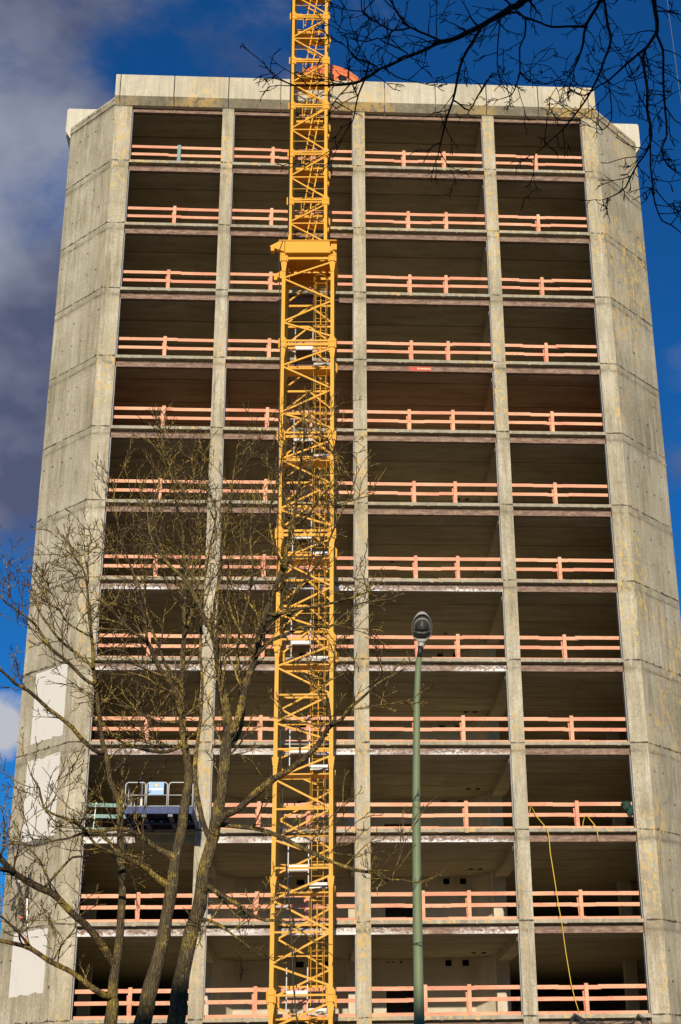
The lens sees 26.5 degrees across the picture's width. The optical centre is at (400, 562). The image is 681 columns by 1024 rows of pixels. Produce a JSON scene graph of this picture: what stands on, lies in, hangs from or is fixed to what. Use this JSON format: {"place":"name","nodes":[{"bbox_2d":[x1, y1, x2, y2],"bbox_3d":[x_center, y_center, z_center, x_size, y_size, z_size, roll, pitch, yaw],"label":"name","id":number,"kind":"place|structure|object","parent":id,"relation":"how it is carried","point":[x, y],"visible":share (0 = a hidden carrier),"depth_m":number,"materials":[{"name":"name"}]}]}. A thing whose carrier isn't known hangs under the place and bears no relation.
{"place":"outdoors","nodes":[
{"label":"outdoors","id":0,"kind":"place"},
{"label":"ground","id":1,"kind":"structure","parent":0,"visible":0},
{"bbox_2d":[0,502,167,1023],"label":"bare tree","id":2,"kind":"object","parent":1,"relation":"on","point":[110,995],"visible":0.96,"depth_m":20.50,"materials":[{"name":"brown plant"}]},
{"bbox_2d":[0,396,238,1023],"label":"bare tree","id":3,"kind":"object","parent":1,"relation":"on","point":[147,1001],"visible":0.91,"depth_m":20.50,"materials":[{"name":"brown plant"}]},
{"bbox_2d":[128,381,448,1023],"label":"bare tree","id":4,"kind":"object","parent":1,"relation":"on","point":[177,1012],"visible":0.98,"depth_m":19.50,"materials":[{"name":"brown plant"}]},
{"bbox_2d":[411,611,431,1023],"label":"street lamp","id":5,"kind":"object","parent":1,"relation":"on","point":[421,628],"visible":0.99,"depth_m":20.09,"materials":[{"name":"green paint"},{"name":"grey metal"},{"name":"glass"}]},
{"bbox_2d":[240,0,680,232],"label":"overhanging tree","id":6,"kind":"object","parent":1,"relation":"on","point":[507,10],"visible":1,"depth_m":6.08,"materials":[{"name":"brown plant"}]},
{"bbox_2d":[667,1,680,98],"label":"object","id":7,"kind":"structure","parent":1,"relation":"on","point":[673,47],"depth_m":90.37,"materials":[{"name":"metal"}]},
{"label":"paved yard","id":8,"kind":"structure","parent":0,"visible":0},
{"bbox_2d":[266,0,337,1023],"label":"tower crane","id":9,"kind":"object","parent":8,"relation":"on","point":[308,267],"visible":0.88,"depth_m":56.99,"materials":[{"name":"yellow paint"}]},
{"bbox_2d":[275,882,287,907],"bbox_3d":[-4.074,11.466,49.981,0.503,1.046,0.119,0,-22,-4],"label":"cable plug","id":10,"kind":"object","parent":9,"relation":"hanging from","point":[280,906],"visible":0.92,"depth_m":49.77,"materials":[{"name":"plastic"}]},
{"bbox_2d":[277,0,297,1023],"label":"power cable","id":11,"kind":"object","parent":9,"relation":"hanging from","point":[277,526],"visible":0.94,"depth_m":56.02,"materials":[{"name":"black plastic"}]},
{"bbox_2d":[0,74,680,1023],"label":"tower building","id":12,"kind":"structure","parent":8,"relation":"on","point":[98,376],"depth_m":62.10,"materials":[{"name":"concrete"}]},
{"bbox_2d":[9,871,30,926],"bbox_3d":[-14.186,12.543,53.737,0.715,2.037,0.401,12,-26,-29],"label":"strap bundle","id":13,"kind":"object","parent":12,"relation":"hanging from","point":[20,912],"visible":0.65,"depth_m":53.63,"materials":[{"name":"fabric"}]},
{"bbox_2d":[86,802,130,828],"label":"guard rail","id":14,"kind":"object","parent":12,"relation":"on","point":[103,815],"visible":0.38,"depth_m":54.43,"materials":[{"name":"metal"}]},
{"bbox_2d":[72,988,188,1019],"bbox_3d":[-9.702,15.897,51.896,4.110,1.122,0.225,0,-22,-4],"label":"guard rail","id":15,"kind":"object","parent":12,"relation":"on","point":[129,1003],"visible":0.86,"depth_m":51.85,"materials":[{"name":"wood"}]},
{"bbox_2d":[80,892,191,921],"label":"guard rail","id":16,"kind":"object","parent":12,"relation":"on","point":[135,907],"visible":0.71,"depth_m":53.22,"materials":[{"name":"wood"}]},
{"bbox_2d":[140,767,143,805],"bbox_3d":[-10.190,9.456,56.681,0.220,3.090,0.220,0,-22,-4],"label":"steel prop","id":17,"kind":"object","parent":12,"relation":"on","point":[141,801],"visible":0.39,"depth_m":56.81,"materials":[{"name":"white metal"}]},
{"bbox_2d":[91,715,198,740],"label":"guard rail","id":18,"kind":"object","parent":12,"relation":"on","point":[155,728],"visible":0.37,"depth_m":55.85,"materials":[{"name":"wood"}]},
{"bbox_2d":[97,632,198,656],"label":"guard rail","id":19,"kind":"object","parent":12,"relation":"on","point":[150,635],"visible":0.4,"depth_m":57.14,"materials":[{"name":"wood"}]},
{"bbox_2d":[103,553,204,575],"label":"guard rail","id":20,"kind":"object","parent":12,"relation":"on","point":[127,565],"visible":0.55,"depth_m":58.40,"materials":[{"name":"wood"}]},
{"bbox_2d":[108,478,207,499],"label":"guard rail","id":21,"kind":"object","parent":12,"relation":"on","point":[131,489],"visible":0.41,"depth_m":59.74,"materials":[{"name":"wood"}]},
{"bbox_2d":[124,782,197,831],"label":"loading platform","id":22,"kind":"structure","parent":12,"relation":"attached to","point":[161,817],"depth_m":51.92,"materials":[{"name":"blue metal"}]},
{"bbox_2d":[113,406,210,425],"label":"guard rail","id":23,"kind":"object","parent":12,"relation":"on","point":[163,408],"visible":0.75,"depth_m":61.06,"materials":[{"name":"wood"}]},
{"bbox_2d":[118,336,213,354],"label":"guard rail","id":24,"kind":"object","parent":12,"relation":"on","point":[164,347],"visible":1,"depth_m":62.35,"materials":[{"name":"wood"}]},
{"bbox_2d":[122,269,215,287],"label":"guard rail","id":25,"kind":"object","parent":12,"relation":"on","point":[168,280],"visible":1,"depth_m":63.63,"materials":[{"name":"wood"}]},
{"bbox_2d":[127,206,218,222],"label":"guard rail","id":26,"kind":"object","parent":12,"relation":"on","point":[174,216],"visible":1,"depth_m":64.94,"materials":[{"name":"wood"}]},
{"bbox_2d":[131,145,220,157],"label":"guard rail","id":27,"kind":"object","parent":12,"relation":"on","point":[176,147],"visible":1,"depth_m":66.24,"materials":[{"name":"wood"}]},
{"bbox_2d":[176,145,180,160],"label":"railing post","id":28,"kind":"object","parent":12,"relation":"on","point":[178,153],"visible":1,"depth_m":66.06,"materials":[{"name":"green metal"}]},
{"bbox_2d":[204,986,354,1017],"bbox_3d":[-4.357,15.939,52.213,5.470,1.127,0.225,0,-22,-4],"label":"guard rail","id":29,"kind":"object","parent":12,"relation":"on","point":[254,1001],"visible":0.71,"depth_m":52.20,"materials":[{"name":"wood"}]},
{"bbox_2d":[208,891,354,920],"bbox_3d":[-4.411,12.798,53.516,5.470,1.127,0.225,0,-22,-4],"label":"guard rail","id":30,"kind":"object","parent":12,"relation":"on","point":[306,906],"visible":0.59,"depth_m":53.55,"materials":[{"name":"wood"}]},
{"bbox_2d":[211,801,354,828],"bbox_3d":[-4.466,9.657,54.819,5.470,1.124,0.225,0,-22,-4],"label":"guard rail","id":31,"kind":"object","parent":12,"relation":"on","point":[307,815],"visible":0.59,"depth_m":54.87,"materials":[{"name":"wood"}]},
{"bbox_2d":[213,715,353,740],"bbox_3d":[-4.519,6.508,56.099,5.470,1.124,0.225,0,-22,-4],"label":"guard rail","id":32,"kind":"object","parent":12,"relation":"on","point":[261,718],"visible":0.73,"depth_m":56.16,"materials":[{"name":"wood"}]},
{"bbox_2d":[219,634,353,657],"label":"guard rail","id":33,"kind":"object","parent":12,"relation":"on","point":[289,636],"visible":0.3,"depth_m":57.48,"materials":[{"name":"wood"}]},
{"bbox_2d":[222,479,352,500],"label":"guard rail","id":34,"kind":"object","parent":12,"relation":"on","point":[265,481],"visible":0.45,"depth_m":60.03,"materials":[{"name":"wood"}]},
{"bbox_2d":[222,554,353,577],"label":"guard rail","id":35,"kind":"object","parent":12,"relation":"on","point":[311,566],"visible":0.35,"depth_m":58.76,"materials":[{"name":"wood"}]},
{"bbox_2d":[225,407,352,426],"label":"guard rail","id":36,"kind":"object","parent":12,"relation":"on","point":[267,410],"visible":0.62,"depth_m":61.35,"materials":[{"name":"wood"}]},
{"bbox_2d":[227,338,352,356],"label":"guard rail","id":37,"kind":"object","parent":12,"relation":"on","point":[268,349],"visible":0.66,"depth_m":62.64,"materials":[{"name":"wood"}]},
{"bbox_2d":[229,272,352,290],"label":"guard rail","id":38,"kind":"object","parent":12,"relation":"on","point":[269,283],"visible":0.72,"depth_m":63.89,"materials":[{"name":"wood"}]},
{"bbox_2d":[231,208,351,224],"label":"guard rail","id":39,"kind":"object","parent":12,"relation":"on","point":[270,218],"visible":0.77,"depth_m":65.25,"materials":[{"name":"wood"}]},
{"bbox_2d":[234,147,351,162],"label":"guard rail","id":40,"kind":"object","parent":12,"relation":"on","point":[272,156],"visible":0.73,"depth_m":66.52,"materials":[{"name":"wood"}]},
{"bbox_2d":[280,64,359,110],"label":"roof dome","id":41,"kind":"structure","parent":12,"relation":"on","point":[333,69],"depth_m":71.40,"materials":[{"name":"orange plastic"}]},
{"bbox_2d":[409,367,431,370],"bbox_3d":[0.851,-8.376,62.412,0.990,0.215,0.025,0,-22,-4],"label":"banner","id":42,"kind":"object","parent":12,"relation":"attached to","point":[420,368],"visible":1,"depth_m":62.41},
{"bbox_2d":[365,150,481,166],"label":"guard rail","id":43,"kind":"object","parent":12,"relation":"on","point":[403,161],"visible":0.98,"depth_m":66.92,"materials":[{"name":"wood"}]},
{"bbox_2d":[365,211,484,228],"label":"guard rail","id":44,"kind":"object","parent":12,"relation":"on","point":[445,221],"visible":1,"depth_m":65.62,"materials":[{"name":"wood"}]},
{"bbox_2d":[366,274,487,292],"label":"guard rail","id":45,"kind":"object","parent":12,"relation":"on","point":[409,285],"visible":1,"depth_m":64.33,"materials":[{"name":"wood"}]},
{"bbox_2d":[367,340,490,359],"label":"guard rail","id":46,"kind":"object","parent":12,"relation":"on","point":[447,352],"visible":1,"depth_m":63.04,"materials":[{"name":"wood"}]},
{"bbox_2d":[367,409,493,429],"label":"guard rail","id":47,"kind":"object","parent":12,"relation":"on","point":[408,421],"visible":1,"depth_m":61.73,"materials":[{"name":"wood"}]},
{"bbox_2d":[368,481,497,502],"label":"guard rail","id":48,"kind":"object","parent":12,"relation":"on","point":[413,493],"visible":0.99,"depth_m":60.45,"materials":[{"name":"wood"}]},
{"bbox_2d":[368,556,500,578],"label":"guard rail","id":49,"kind":"object","parent":12,"relation":"on","point":[415,568],"visible":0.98,"depth_m":59.12,"materials":[{"name":"wood"}]},
{"bbox_2d":[369,634,504,657],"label":"guard rail","id":50,"kind":"object","parent":12,"relation":"on","point":[457,646],"visible":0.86,"depth_m":57.84,"materials":[{"name":"wood"}]},
{"bbox_2d":[370,715,508,740],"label":"guard rail","id":51,"kind":"object","parent":12,"relation":"on","point":[462,728],"visible":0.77,"depth_m":56.53,"materials":[{"name":"wood"}]},
{"bbox_2d":[370,801,512,828],"bbox_3d":[1.571,9.707,55.184,5.455,1.130,0.225,0,-22,-4],"label":"guard rail","id":52,"kind":"object","parent":12,"relation":"on","point":[465,814],"visible":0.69,"depth_m":55.23,"materials":[{"name":"wood"}]},
{"bbox_2d":[371,890,516,919],"bbox_3d":[1.625,12.845,53.885,5.455,1.122,0.225,0,-22,-4],"label":"guard rail","id":53,"kind":"object","parent":12,"relation":"on","point":[468,904],"visible":0.87,"depth_m":53.91,"materials":[{"name":"wood"}]},
{"bbox_2d":[372,984,520,1016],"bbox_3d":[1.678,15.990,52.595,5.455,1.122,0.225,0,-22,-4],"label":"guard rail","id":54,"kind":"object","parent":12,"relation":"on","point":[468,998],"visible":0.89,"depth_m":52.61,"materials":[{"name":"wood"}]},
{"bbox_2d":[495,154,582,169],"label":"guard rail","id":55,"kind":"object","parent":12,"relation":"on","point":[536,164],"visible":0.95,"depth_m":67.25,"materials":[{"name":"wood"}]},
{"bbox_2d":[498,214,586,230],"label":"guard rail","id":56,"kind":"object","parent":12,"relation":"on","point":[537,224],"visible":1,"depth_m":65.97,"materials":[{"name":"wood"}]},
{"bbox_2d":[501,277,591,294],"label":"guard rail","id":57,"kind":"object","parent":12,"relation":"on","point":[541,288],"visible":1,"depth_m":64.66,"materials":[{"name":"wood"}]},
{"bbox_2d":[505,343,596,361],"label":"guard rail","id":58,"kind":"object","parent":12,"relation":"on","point":[545,354],"visible":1,"depth_m":63.37,"materials":[{"name":"wood"}]},
{"bbox_2d":[508,411,602,430],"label":"guard rail","id":59,"kind":"object","parent":12,"relation":"on","point":[551,423],"visible":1,"depth_m":62.08,"materials":[{"name":"wood"}]},
{"bbox_2d":[512,482,607,503],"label":"guard rail","id":60,"kind":"object","parent":12,"relation":"on","point":[554,494],"visible":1,"depth_m":60.77,"materials":[{"name":"wood"}]},
{"bbox_2d":[516,557,613,579],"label":"guard rail","id":61,"kind":"object","parent":12,"relation":"on","point":[559,569],"visible":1,"depth_m":59.49,"materials":[{"name":"wood"}]},
{"bbox_2d":[519,634,620,658],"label":"guard rail","id":62,"kind":"object","parent":12,"relation":"on","point":[564,647],"visible":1,"depth_m":58.17,"materials":[{"name":"wood"}]},
{"bbox_2d":[524,716,626,740],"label":"guard rail","id":63,"kind":"object","parent":12,"relation":"on","point":[570,729],"visible":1,"depth_m":56.86,"materials":[{"name":"wood"}]},
{"bbox_2d":[528,801,633,827],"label":"guard rail","id":64,"kind":"object","parent":12,"relation":"on","point":[576,814],"visible":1,"depth_m":55.55,"materials":[{"name":"wood"}]},
{"bbox_2d":[529,806,578,1011],"bbox_3d":[5.708,12.838,53.934,1.491,7.626,0.540,-3,-22,4],"label":"hose","id":65,"kind":"object","parent":64,"relation":"hanging from","point":[558,905],"visible":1,"depth_m":53.71,"materials":[{"name":"yellow rubber"}]},
{"bbox_2d":[582,816,597,839],"bbox_3d":[7.238,10.184,55.178,0.705,0.985,0.078,-19,-29,38],"label":"hose","id":66,"kind":"object","parent":64,"relation":"hanging from","point":[593,823],"visible":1,"depth_m":55.17,"materials":[{"name":"yellow rubber"}]},
{"bbox_2d":[621,800,633,817],"bbox_3d":[8.762,9.536,55.596,0.516,0.719,0.223,0,-22,-4],"label":"work jacket","id":67,"kind":"object","parent":64,"relation":"hanging from","point":[627,806],"visible":1,"depth_m":55.57,"materials":[{"name":"green fabric"}]},
{"bbox_2d":[532,890,640,918],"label":"guard rail","id":68,"kind":"object","parent":12,"relation":"on","point":[580,904],"visible":1,"depth_m":54.26,"materials":[{"name":"wood"}]},
{"bbox_2d":[537,983,648,1014],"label":"guard rail","id":69,"kind":"object","parent":12,"relation":"on","point":[585,998],"visible":1,"depth_m":52.95,"materials":[{"name":"wood"}]},
{"bbox_2d":[570,1013,649,1023],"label":"cable bundle","id":70,"kind":"object","parent":12,"relation":"hanging from","point":[577,1017],"visible":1,"depth_m":52.16,"materials":[{"name":"black rubber"}]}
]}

